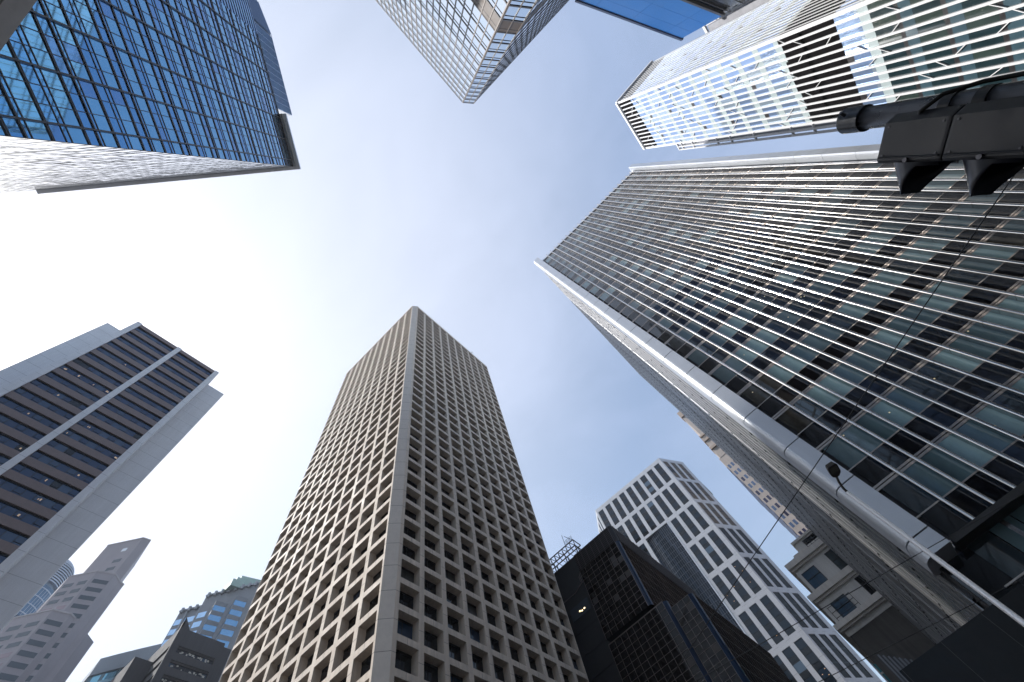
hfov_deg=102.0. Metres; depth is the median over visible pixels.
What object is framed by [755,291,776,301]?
window
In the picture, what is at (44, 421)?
window
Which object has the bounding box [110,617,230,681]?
office block
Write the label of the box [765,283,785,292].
window
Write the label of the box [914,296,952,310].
window
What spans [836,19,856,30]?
window
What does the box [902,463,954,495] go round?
window
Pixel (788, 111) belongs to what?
window
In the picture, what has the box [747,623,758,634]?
window
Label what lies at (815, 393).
window
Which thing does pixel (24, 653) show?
window
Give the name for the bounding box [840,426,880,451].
window
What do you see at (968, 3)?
window
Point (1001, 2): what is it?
window
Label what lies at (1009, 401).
window
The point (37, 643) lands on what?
window
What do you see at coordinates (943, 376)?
window
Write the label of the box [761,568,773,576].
window
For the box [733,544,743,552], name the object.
window
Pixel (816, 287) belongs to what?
window
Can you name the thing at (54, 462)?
window
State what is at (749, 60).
window
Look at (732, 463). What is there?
window
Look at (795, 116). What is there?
window
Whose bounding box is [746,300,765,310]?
window
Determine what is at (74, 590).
window
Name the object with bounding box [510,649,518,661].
window
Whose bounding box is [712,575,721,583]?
window
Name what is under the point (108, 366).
window
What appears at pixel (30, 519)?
window
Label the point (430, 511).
window
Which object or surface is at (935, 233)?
window
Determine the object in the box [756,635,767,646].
window
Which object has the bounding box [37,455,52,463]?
window
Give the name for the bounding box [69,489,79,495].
window
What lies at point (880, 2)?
window
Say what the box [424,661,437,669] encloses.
window frame
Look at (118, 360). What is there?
window
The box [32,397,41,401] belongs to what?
window
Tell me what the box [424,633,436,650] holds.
window
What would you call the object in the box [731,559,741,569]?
window
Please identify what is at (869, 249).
window
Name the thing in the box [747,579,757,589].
window
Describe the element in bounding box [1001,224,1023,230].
window
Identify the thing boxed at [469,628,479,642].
window
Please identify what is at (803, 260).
window
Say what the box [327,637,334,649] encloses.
window
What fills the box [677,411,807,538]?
apartment tower
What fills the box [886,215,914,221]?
window
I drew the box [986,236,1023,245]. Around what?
window
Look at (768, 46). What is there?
window
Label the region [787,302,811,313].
window
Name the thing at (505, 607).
window
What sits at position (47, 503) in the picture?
window
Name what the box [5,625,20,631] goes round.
window
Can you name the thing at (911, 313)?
window
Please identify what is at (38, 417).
window
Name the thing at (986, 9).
window
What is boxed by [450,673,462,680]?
window frame
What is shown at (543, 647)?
window
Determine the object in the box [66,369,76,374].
window
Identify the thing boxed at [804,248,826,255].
window
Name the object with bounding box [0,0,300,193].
office tower
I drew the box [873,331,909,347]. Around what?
window
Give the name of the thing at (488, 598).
window
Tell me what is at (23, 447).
window
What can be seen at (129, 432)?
window
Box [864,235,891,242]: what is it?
window
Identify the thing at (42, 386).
window
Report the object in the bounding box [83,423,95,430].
window
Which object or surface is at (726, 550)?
window
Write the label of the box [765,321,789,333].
window
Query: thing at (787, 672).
window
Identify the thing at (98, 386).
window
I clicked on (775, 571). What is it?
window
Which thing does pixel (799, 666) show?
window
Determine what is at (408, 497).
window
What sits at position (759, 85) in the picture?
window
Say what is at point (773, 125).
window
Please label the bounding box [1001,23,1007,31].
window
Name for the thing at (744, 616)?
window
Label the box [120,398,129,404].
window
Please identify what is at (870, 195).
window
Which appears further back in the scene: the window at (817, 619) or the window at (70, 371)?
the window at (817, 619)
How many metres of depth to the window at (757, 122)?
73.36 m
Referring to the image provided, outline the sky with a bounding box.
[0,0,886,681]
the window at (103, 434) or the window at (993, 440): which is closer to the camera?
the window at (993, 440)
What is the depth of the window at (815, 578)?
68.15 m
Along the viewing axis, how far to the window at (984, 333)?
27.69 m
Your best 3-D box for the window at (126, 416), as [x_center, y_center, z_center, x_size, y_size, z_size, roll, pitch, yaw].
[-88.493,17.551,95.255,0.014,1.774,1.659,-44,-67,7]
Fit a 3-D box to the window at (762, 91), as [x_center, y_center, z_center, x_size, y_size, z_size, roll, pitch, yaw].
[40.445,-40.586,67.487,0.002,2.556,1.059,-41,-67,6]
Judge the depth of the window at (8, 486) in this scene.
70.51 m
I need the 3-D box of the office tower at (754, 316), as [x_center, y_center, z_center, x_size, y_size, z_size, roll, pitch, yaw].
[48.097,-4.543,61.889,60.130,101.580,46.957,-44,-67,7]
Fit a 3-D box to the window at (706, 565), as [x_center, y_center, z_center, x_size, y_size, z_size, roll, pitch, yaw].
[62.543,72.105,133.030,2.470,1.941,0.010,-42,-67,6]
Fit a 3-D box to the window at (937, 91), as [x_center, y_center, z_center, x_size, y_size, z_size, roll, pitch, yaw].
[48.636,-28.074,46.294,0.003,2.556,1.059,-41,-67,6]
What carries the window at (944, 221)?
in the office tower at (754, 316)
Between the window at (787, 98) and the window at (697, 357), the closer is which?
the window at (697, 357)
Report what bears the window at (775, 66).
in the office tower at (747, 69)
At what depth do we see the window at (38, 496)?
72.49 m
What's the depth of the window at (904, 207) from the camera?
38.19 m
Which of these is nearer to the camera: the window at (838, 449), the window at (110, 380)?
the window at (838, 449)
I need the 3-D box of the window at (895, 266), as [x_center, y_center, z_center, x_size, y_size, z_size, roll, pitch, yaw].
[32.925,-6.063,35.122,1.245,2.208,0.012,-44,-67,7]
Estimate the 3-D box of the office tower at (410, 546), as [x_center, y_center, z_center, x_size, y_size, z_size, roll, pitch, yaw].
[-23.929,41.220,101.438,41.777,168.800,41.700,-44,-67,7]
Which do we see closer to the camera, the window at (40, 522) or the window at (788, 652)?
the window at (40, 522)
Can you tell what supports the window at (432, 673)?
in the office tower at (410, 546)
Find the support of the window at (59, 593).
in the office tower at (49, 640)
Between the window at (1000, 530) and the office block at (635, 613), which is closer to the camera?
the window at (1000, 530)
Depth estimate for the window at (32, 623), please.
149.08 m
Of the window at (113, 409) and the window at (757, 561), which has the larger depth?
the window at (757, 561)
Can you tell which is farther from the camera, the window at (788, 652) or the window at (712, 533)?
the window at (712, 533)
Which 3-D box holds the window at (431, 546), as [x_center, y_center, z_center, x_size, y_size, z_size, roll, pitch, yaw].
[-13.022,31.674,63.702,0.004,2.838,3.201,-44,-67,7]
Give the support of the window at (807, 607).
in the office tower at (678, 520)
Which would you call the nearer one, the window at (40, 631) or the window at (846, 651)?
the window at (846, 651)
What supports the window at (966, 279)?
in the office tower at (754, 316)
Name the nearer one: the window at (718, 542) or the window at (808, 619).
the window at (808, 619)
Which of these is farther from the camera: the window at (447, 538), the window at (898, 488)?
the window at (447, 538)
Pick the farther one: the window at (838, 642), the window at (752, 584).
the window at (752, 584)
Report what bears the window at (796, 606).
in the office tower at (678, 520)
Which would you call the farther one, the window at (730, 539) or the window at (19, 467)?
the window at (730, 539)
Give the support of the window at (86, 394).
in the office tower at (98, 424)
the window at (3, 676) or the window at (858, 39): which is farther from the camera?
the window at (3, 676)
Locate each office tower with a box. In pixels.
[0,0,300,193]
[0,322,223,630]
[0,537,150,681]
[15,560,74,616]
[160,576,260,681]
[219,306,588,681]
[376,0,568,103]
[534,144,1023,681]
[595,458,881,681]
[615,0,1023,149]
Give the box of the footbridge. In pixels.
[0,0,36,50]
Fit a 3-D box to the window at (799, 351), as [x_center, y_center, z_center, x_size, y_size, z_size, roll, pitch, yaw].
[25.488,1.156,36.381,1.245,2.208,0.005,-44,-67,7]
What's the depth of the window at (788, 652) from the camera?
106.07 m
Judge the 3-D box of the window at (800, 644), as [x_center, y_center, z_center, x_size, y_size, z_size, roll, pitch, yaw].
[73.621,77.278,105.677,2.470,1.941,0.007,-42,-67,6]
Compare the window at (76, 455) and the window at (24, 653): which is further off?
the window at (24, 653)
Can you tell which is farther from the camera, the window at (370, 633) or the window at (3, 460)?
the window at (3, 460)
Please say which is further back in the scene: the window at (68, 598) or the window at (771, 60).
the window at (68, 598)
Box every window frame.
[396,649,411,658]
[398,618,412,626]
[400,591,413,599]
[424,630,436,638]
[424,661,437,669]
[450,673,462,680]
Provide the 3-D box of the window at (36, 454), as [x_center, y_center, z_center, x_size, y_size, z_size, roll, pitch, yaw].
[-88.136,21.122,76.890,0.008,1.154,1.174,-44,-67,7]
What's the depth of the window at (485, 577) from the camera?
69.10 m
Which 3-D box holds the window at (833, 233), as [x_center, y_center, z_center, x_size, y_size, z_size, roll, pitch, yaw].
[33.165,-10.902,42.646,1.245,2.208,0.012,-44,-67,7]
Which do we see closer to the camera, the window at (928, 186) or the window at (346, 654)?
the window at (928, 186)
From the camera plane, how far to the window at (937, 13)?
42.99 m
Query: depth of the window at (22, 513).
69.15 m
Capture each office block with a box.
[82,644,160,681]
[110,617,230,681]
[554,526,790,681]
[575,0,744,40]
[784,529,935,681]
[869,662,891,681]
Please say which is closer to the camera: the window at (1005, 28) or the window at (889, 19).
the window at (1005, 28)
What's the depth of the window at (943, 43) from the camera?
44.21 m
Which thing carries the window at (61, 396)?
in the office tower at (98, 424)
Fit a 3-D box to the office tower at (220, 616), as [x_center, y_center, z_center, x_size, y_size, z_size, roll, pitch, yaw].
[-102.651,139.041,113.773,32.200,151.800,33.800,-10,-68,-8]
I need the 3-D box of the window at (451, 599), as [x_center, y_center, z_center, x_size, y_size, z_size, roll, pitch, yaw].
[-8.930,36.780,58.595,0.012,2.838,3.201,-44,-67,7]
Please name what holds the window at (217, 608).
in the office tower at (220, 616)
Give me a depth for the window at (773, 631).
110.80 m
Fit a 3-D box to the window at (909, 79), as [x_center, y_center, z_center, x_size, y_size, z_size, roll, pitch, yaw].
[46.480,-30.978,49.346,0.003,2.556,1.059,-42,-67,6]
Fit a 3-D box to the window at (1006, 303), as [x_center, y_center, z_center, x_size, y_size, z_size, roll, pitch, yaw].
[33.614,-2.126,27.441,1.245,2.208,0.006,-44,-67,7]
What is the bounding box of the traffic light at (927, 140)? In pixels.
[836,71,1023,196]
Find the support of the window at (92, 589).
in the office tower at (49, 640)
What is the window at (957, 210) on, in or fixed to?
in the office tower at (754, 316)
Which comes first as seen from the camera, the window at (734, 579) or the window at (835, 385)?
the window at (835, 385)
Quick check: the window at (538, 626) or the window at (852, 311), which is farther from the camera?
the window at (538, 626)
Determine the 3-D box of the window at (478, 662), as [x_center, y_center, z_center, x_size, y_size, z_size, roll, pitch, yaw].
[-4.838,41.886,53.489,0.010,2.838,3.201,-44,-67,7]
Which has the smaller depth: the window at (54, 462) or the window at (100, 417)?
the window at (54, 462)
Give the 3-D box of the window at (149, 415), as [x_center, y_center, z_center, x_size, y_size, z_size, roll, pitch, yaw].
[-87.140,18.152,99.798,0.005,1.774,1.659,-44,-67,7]
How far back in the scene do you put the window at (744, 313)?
44.05 m
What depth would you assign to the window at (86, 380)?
94.40 m
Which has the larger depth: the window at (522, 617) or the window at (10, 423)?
the window at (10, 423)
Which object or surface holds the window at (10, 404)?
in the office tower at (98, 424)
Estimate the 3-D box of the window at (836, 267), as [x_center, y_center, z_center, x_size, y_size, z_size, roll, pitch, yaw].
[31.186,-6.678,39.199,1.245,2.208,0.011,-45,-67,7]
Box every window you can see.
[0,397,7,402]
[0,415,8,421]
[0,435,8,441]
[0,457,8,463]
[0,481,16,491]
[0,505,17,515]
[0,528,6,535]
[0,531,18,542]
[0,555,6,563]
[0,635,11,640]
[0,652,11,658]
[0,673,18,681]
[3,419,18,427]
[3,439,19,448]
[4,401,18,408]
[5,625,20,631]
[5,641,21,648]
[7,661,28,669]
[13,464,24,470]
[13,486,25,493]
[14,510,26,517]
[14,535,27,543]
[15,388,25,393]
[15,406,25,411]
[15,424,26,430]
[15,630,31,637]
[16,444,27,450]
[17,650,37,657]
[19,467,35,476]
[20,490,37,499]
[20,514,38,524]
[21,392,34,399]
[22,409,35,417]
[22,428,36,436]
[24,620,40,627]
[26,639,46,647]
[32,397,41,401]
[32,451,42,457]
[32,472,43,478]
[33,414,43,419]
[34,433,43,438]
[34,495,44,501]
[34,519,46,525]
[35,629,54,636]
[37,383,49,390]
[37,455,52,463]
[38,400,51,407]
[38,476,54,485]
[39,418,53,425]
[40,498,55,508]
[44,619,62,626]
[47,599,59,604]
[48,440,58,445]
[49,460,59,465]
[50,423,59,428]
[51,376,63,382]
[51,481,61,487]
[52,503,63,510]
[53,392,65,398]
[54,444,67,451]
[54,591,66,596]
[55,409,67,416]
[56,463,69,472]
[57,484,72,493]
[62,583,73,587]
[62,596,73,601]
[63,430,73,435]
[65,448,75,454]
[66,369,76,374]
[67,384,78,390]
[67,468,77,474]
[69,400,80,406]
[69,433,82,440]
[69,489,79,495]
[69,588,80,592]
[71,452,84,459]
[71,603,89,609]
[73,471,86,480]
[76,580,86,584]
[78,362,89,368]
[78,595,95,600]
[80,377,90,383]
[82,392,93,398]
[82,456,91,461]
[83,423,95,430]
[84,476,93,482]
[85,587,101,592]
[86,441,97,448]
[88,460,100,467]
[90,356,100,361]
[92,370,102,375]
[92,579,108,584]
[95,384,105,390]
[96,414,107,421]
[99,431,110,438]
[101,350,110,355]
[101,449,112,456]
[104,364,113,369]
[106,378,116,383]
[108,406,118,412]
[111,422,121,428]
[113,439,124,445]
[114,358,123,363]
[116,371,125,376]
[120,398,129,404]
[122,414,132,419]
[125,430,135,436]
[129,391,139,396]
[133,406,142,411]
[136,421,145,427]
[142,398,151,403]
[145,413,155,418]
[155,405,163,410]
[167,628,176,635]
[173,619,181,625]
[184,616,194,621]
[190,621,201,628]
[196,611,206,618]
[203,624,216,631]
[208,614,220,621]
[212,605,225,612]
[217,639,228,647]
[220,628,233,636]
[225,619,237,626]
[229,609,241,616]
[233,600,245,606]
[306,657,312,668]
[320,667,328,681]
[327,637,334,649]
[333,610,339,620]
[342,646,351,662]
[348,618,355,629]
[353,591,360,601]
[360,658,370,677]
[365,625,374,641]
[369,597,377,610]
[373,572,380,583]
[395,652,410,673]
[397,621,412,639]
[399,593,412,609]
[401,569,413,582]
[402,547,414,559]
[404,528,414,538]
[405,510,415,520]
[406,495,415,503]
[424,560,434,570]
[424,581,435,594]
[424,605,436,621]
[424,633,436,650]
[424,664,437,681]
[425,506,433,514]
[425,523,434,531]
[425,540,434,550]
[443,533,452,542]
[444,551,453,561]
[445,571,454,582]
[446,593,456,605]
[447,617,458,631]
[449,645,460,661]
[461,544,469,553]
[463,563,471,571]
[465,582,473,592]
[467,604,476,616]
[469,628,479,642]
[472,656,483,672]
[481,573,488,581]
[484,594,491,602]
[487,615,495,626]
[490,639,499,652]
[494,666,504,681]
[502,603,509,612]
[506,625,513,635]
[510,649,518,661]
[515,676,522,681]
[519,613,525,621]
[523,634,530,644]
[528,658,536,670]
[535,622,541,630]
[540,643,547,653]
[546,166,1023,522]
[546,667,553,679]
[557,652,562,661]
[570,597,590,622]
[598,462,745,555]
[630,0,1023,144]
[681,532,689,540]
[687,350,707,364]
[690,526,698,532]
[690,544,698,551]
[696,552,704,560]
[699,519,706,526]
[699,537,706,544]
[702,561,710,569]
[705,545,713,553]
[708,71,717,77]
[708,530,715,537]
[711,77,720,82]
[711,554,720,562]
[712,366,735,383]
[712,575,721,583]
[714,538,723,546]
[719,528,729,535]
[719,584,728,594]
[721,59,731,65]
[721,546,729,555]
[722,567,731,576]
[723,65,733,71]
[725,357,746,371]
[726,71,737,77]
[726,536,736,543]
[727,460,740,473]
[727,595,736,604]
[728,529,738,536]
[729,76,739,83]
[729,577,739,586]
[731,82,742,88]
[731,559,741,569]
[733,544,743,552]
[734,88,745,94]
[735,348,756,362]
[735,537,745,544]
[736,94,747,99]
[736,308,755,319]
[737,587,747,597]
[738,52,750,59]
[739,99,750,104]
[739,569,749,578]
[739,611,749,621]
[740,58,752,65]
[741,385,768,405]
[742,105,752,110]
[742,545,753,553]
[743,64,754,71]
[743,538,753,545]
[744,110,755,115]
[744,557,755,565]
[745,339,767,352]
[746,70,758,77]
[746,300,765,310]
[747,116,757,120]
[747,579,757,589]
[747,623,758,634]
[749,77,761,83]
[749,121,760,125]
[749,603,760,613]
[751,546,761,553]
[752,567,763,575]
[753,558,764,566]
[754,89,766,94]
[755,83,764,87]
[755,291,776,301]
[755,330,778,343]
[755,375,780,392]
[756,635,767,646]
[757,44,771,51]
[757,95,768,100]
[758,615,769,625]
[759,100,771,106]
[760,50,773,58]
[760,577,772,586]
[760,595,770,605]
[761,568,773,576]
[762,106,774,111]
[762,559,773,567]
[763,57,776,64]
[765,63,779,71]
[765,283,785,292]
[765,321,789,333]
[767,118,779,122]
[767,365,793,382]
[767,627,778,638]
[768,70,782,77]
[768,112,777,116]
[769,124,781,127]
[769,577,781,586]
[769,606,780,617]
[770,568,782,577]
[771,76,785,83]
[773,592,786,602]
[774,83,786,89]
[774,655,782,665]
[775,274,796,283]
[776,89,790,95]
[777,311,799,323]
[777,408,811,432]
[778,355,804,371]
[779,95,793,101]
[779,578,791,587]
[779,618,790,629]
[781,102,795,107]
[782,646,794,658]
[783,593,796,603]
[783,604,796,614]
[784,108,798,113]
[784,670,793,679]
[785,265,806,274]
[787,114,800,119]
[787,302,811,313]
[789,120,802,124]
[790,345,817,361]
[793,398,824,418]
[793,594,806,603]
[793,604,806,614]
[793,616,807,627]
[793,660,806,673]
[794,257,816,264]
[794,637,806,649]
[798,293,822,303]
[801,335,829,350]
[801,565,828,589]
[802,533,818,546]
[803,605,816,615]
[803,616,817,627]
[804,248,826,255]
[804,676,816,681]
[805,651,819,664]
[806,386,838,407]
[808,283,833,293]
[809,635,825,647]
[813,325,842,339]
[813,617,827,627]
[814,239,836,246]
[817,666,831,680]
[819,376,851,395]
[819,635,835,647]
[820,274,845,283]
[820,648,837,661]
[823,438,864,467]
[824,230,847,236]
[824,549,847,569]
[825,315,854,328]
[829,635,845,647]
[830,264,856,273]
[831,594,856,617]
[831,649,847,661]
[832,365,866,383]
[833,11,853,22]
[833,663,850,677]
[835,221,857,227]
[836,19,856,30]
[837,305,866,317]
[839,27,859,39]
[840,0,857,7]
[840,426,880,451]
[841,36,862,46]
[841,255,868,263]
[842,649,857,661]
[844,44,864,54]
[844,663,860,677]
[845,212,869,217]
[845,353,880,371]
[849,294,879,306]
[850,61,870,70]
[852,68,872,77]
[852,245,879,252]
[853,52,867,60]
[854,575,876,596]
[855,76,875,84]
[855,203,879,207]
[855,663,871,676]
[856,414,896,438]
[858,84,877,92]
[859,342,894,359]
[861,284,892,295]
[863,99,882,104]
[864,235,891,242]
[865,194,890,197]
[867,0,890,9]
[867,92,880,98]
[869,5,893,18]
[871,401,913,425]
[872,14,896,27]
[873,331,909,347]
[874,273,905,284]
[875,23,899,36]
[875,225,903,231]
[876,184,898,188]
[878,33,901,44]
[881,42,904,53]
[882,476,936,513]
[883,50,906,61]
[886,59,909,69]
[886,175,896,178]
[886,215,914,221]
[886,320,923,335]
[886,389,929,412]
[887,263,919,272]
[888,68,911,77]
[891,76,914,85]
[893,84,916,93]
[896,93,918,100]
[898,205,927,210]
[899,252,931,261]
[900,308,938,322]
[901,377,945,399]
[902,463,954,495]
[910,195,938,199]
[912,0,940,14]
[912,241,945,249]
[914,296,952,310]
[915,9,942,23]
[917,19,945,32]
[917,364,962,385]
[920,29,947,42]
[920,449,974,481]
[922,39,949,51]
[923,185,951,188]
[925,49,952,60]
[925,230,958,237]
[927,58,954,69]
[928,284,968,297]
[929,67,956,77]
[932,76,958,86]
[933,351,978,371]
[934,85,959,94]
[936,174,964,177]
[937,219,972,226]
[938,435,993,466]
[942,272,983,284]
[947,164,963,167]
[948,338,996,357]
[950,208,986,214]
[955,421,1013,451]
[956,260,998,271]
[962,0,990,8]
[964,3,997,19]
[964,196,1000,202]
[964,325,1013,343]
[966,14,999,29]
[967,531,1023,578]
[968,25,1001,39]
[971,35,1003,49]
[971,248,1013,258]
[973,46,1005,59]
[974,407,1023,435]
[975,56,1007,68]
[977,66,1009,77]
[980,79,1011,86]
[980,312,1023,329]
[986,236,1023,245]
[989,515,1023,551]
[992,392,1023,413]
[997,1,1003,9]
[997,185,1014,189]
[997,299,1023,311]
[999,12,1005,20]
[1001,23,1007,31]
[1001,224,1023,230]
[1003,34,1009,41]
[1005,44,1011,51]
[1007,55,1013,62]
[1009,65,1015,71]
[1011,173,1023,177]
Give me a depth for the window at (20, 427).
78.20 m
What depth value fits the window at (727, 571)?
127.93 m
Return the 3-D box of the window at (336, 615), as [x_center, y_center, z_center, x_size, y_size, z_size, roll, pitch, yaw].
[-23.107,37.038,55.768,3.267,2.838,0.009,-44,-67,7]
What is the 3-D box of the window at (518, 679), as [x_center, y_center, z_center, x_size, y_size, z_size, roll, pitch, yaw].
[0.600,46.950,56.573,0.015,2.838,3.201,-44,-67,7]
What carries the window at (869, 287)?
in the office tower at (754, 316)
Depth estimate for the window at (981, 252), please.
30.84 m
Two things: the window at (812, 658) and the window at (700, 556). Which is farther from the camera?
the window at (700, 556)
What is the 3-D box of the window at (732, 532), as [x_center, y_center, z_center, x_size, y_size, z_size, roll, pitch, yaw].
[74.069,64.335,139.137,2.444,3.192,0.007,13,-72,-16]
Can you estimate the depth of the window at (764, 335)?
40.26 m
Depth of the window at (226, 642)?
148.92 m
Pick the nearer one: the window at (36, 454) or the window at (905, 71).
the window at (905, 71)
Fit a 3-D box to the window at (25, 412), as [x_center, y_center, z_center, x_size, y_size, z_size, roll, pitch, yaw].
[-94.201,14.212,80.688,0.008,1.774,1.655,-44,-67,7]
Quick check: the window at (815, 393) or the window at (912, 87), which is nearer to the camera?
the window at (815, 393)
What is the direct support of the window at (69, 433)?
in the office tower at (98, 424)
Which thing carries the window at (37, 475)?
in the office tower at (98, 424)
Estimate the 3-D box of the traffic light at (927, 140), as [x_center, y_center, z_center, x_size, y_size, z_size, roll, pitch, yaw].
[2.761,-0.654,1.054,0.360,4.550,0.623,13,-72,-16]
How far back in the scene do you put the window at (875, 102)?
53.81 m
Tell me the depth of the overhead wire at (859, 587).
14.64 m
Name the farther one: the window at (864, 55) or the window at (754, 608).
the window at (754, 608)
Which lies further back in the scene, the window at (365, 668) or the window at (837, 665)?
the window at (837, 665)
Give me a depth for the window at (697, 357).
44.84 m
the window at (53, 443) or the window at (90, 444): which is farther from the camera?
the window at (90, 444)
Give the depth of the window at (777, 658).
106.40 m
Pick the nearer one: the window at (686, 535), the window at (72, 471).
the window at (72, 471)
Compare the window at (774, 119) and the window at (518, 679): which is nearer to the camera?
the window at (518, 679)
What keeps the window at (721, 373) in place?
in the office tower at (754, 316)
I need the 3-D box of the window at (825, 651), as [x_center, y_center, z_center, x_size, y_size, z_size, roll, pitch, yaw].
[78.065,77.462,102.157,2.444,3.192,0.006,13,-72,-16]
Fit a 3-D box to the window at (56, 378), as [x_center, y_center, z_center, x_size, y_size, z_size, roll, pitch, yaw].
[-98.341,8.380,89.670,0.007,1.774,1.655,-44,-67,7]
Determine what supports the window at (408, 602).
in the office tower at (410, 546)
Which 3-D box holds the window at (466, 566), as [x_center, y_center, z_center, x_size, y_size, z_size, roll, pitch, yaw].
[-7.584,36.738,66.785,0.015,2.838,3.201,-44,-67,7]
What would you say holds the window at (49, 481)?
in the office tower at (98, 424)
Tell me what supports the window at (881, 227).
in the office tower at (754, 316)
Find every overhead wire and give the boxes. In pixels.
[667,175,1014,681]
[694,493,1023,681]
[819,578,1023,681]
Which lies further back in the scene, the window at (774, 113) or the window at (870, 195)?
the window at (774, 113)
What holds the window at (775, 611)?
in the office tower at (678, 520)
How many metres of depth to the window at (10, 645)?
142.44 m
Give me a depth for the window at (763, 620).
113.93 m
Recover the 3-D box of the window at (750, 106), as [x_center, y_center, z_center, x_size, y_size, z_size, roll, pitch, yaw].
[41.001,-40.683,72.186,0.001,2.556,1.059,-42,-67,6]
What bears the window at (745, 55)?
in the office tower at (747, 69)
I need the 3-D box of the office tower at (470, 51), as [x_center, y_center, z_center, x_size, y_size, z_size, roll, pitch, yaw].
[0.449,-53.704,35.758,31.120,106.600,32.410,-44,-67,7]
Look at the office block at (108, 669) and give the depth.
174.25 m
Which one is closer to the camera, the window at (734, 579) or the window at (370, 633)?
the window at (370, 633)
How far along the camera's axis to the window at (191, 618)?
161.09 m
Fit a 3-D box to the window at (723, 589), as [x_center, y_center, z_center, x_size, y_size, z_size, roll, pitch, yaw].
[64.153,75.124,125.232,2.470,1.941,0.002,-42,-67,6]
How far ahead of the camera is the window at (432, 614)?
54.33 m
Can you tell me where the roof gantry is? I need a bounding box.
[549,535,580,571]
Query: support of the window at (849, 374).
in the office tower at (754, 316)
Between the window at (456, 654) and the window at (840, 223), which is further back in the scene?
the window at (456, 654)
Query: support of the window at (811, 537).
in the office block at (867, 619)
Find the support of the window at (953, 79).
in the office tower at (747, 69)
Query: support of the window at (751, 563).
in the office tower at (678, 520)
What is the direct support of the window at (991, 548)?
in the office tower at (754, 316)
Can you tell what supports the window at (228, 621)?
in the office tower at (220, 616)
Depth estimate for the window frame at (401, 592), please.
53.54 m
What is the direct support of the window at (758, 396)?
in the office tower at (754, 316)
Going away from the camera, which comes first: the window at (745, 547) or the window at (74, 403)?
the window at (74, 403)
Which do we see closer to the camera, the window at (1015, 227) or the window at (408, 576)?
the window at (1015, 227)
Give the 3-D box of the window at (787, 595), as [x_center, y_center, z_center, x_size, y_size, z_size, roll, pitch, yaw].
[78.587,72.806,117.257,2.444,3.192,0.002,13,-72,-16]
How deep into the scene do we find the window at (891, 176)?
42.30 m
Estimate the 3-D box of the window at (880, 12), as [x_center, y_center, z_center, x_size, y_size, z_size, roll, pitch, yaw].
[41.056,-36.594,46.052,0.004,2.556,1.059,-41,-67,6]
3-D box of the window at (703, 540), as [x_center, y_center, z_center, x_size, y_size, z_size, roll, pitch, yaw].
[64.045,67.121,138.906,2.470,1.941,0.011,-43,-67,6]
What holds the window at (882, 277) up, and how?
in the office tower at (754, 316)
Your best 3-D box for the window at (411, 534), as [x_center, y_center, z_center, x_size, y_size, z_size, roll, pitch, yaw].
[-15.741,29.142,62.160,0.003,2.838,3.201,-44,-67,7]
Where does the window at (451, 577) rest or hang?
in the office tower at (410, 546)
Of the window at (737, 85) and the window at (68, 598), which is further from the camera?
the window at (68, 598)
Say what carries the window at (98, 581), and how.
in the office tower at (49, 640)
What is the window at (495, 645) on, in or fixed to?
in the office tower at (410, 546)
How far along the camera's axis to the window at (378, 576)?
55.58 m
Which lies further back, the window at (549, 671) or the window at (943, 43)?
the window at (549, 671)
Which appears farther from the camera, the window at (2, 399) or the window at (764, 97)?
the window at (2, 399)
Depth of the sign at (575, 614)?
85.72 m
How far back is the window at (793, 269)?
43.26 m
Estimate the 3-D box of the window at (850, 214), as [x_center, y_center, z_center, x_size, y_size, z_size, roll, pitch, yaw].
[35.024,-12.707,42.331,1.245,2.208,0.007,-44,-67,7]
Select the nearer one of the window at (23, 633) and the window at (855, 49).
the window at (855, 49)
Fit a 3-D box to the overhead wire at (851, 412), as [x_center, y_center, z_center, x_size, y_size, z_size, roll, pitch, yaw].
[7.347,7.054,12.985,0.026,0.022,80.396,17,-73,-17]
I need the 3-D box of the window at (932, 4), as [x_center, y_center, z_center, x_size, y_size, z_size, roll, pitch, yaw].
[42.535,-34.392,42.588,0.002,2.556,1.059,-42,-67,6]
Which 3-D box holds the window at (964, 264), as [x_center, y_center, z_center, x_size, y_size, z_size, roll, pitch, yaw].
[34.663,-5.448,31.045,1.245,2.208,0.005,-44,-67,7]
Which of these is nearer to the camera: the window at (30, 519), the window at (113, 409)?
the window at (30, 519)
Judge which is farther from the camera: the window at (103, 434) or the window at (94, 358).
the window at (94, 358)
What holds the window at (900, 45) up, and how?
in the office tower at (747, 69)
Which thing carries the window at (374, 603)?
in the office tower at (410, 546)
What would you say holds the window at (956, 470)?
in the office tower at (754, 316)
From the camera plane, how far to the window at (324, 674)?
49.76 m
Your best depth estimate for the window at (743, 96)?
71.37 m
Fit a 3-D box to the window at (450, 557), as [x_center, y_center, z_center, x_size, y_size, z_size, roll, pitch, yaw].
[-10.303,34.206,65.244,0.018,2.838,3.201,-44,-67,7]
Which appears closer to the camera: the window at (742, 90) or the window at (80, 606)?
the window at (742, 90)
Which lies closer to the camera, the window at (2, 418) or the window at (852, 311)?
the window at (852, 311)
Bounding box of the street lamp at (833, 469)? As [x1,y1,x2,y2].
[825,461,1023,626]

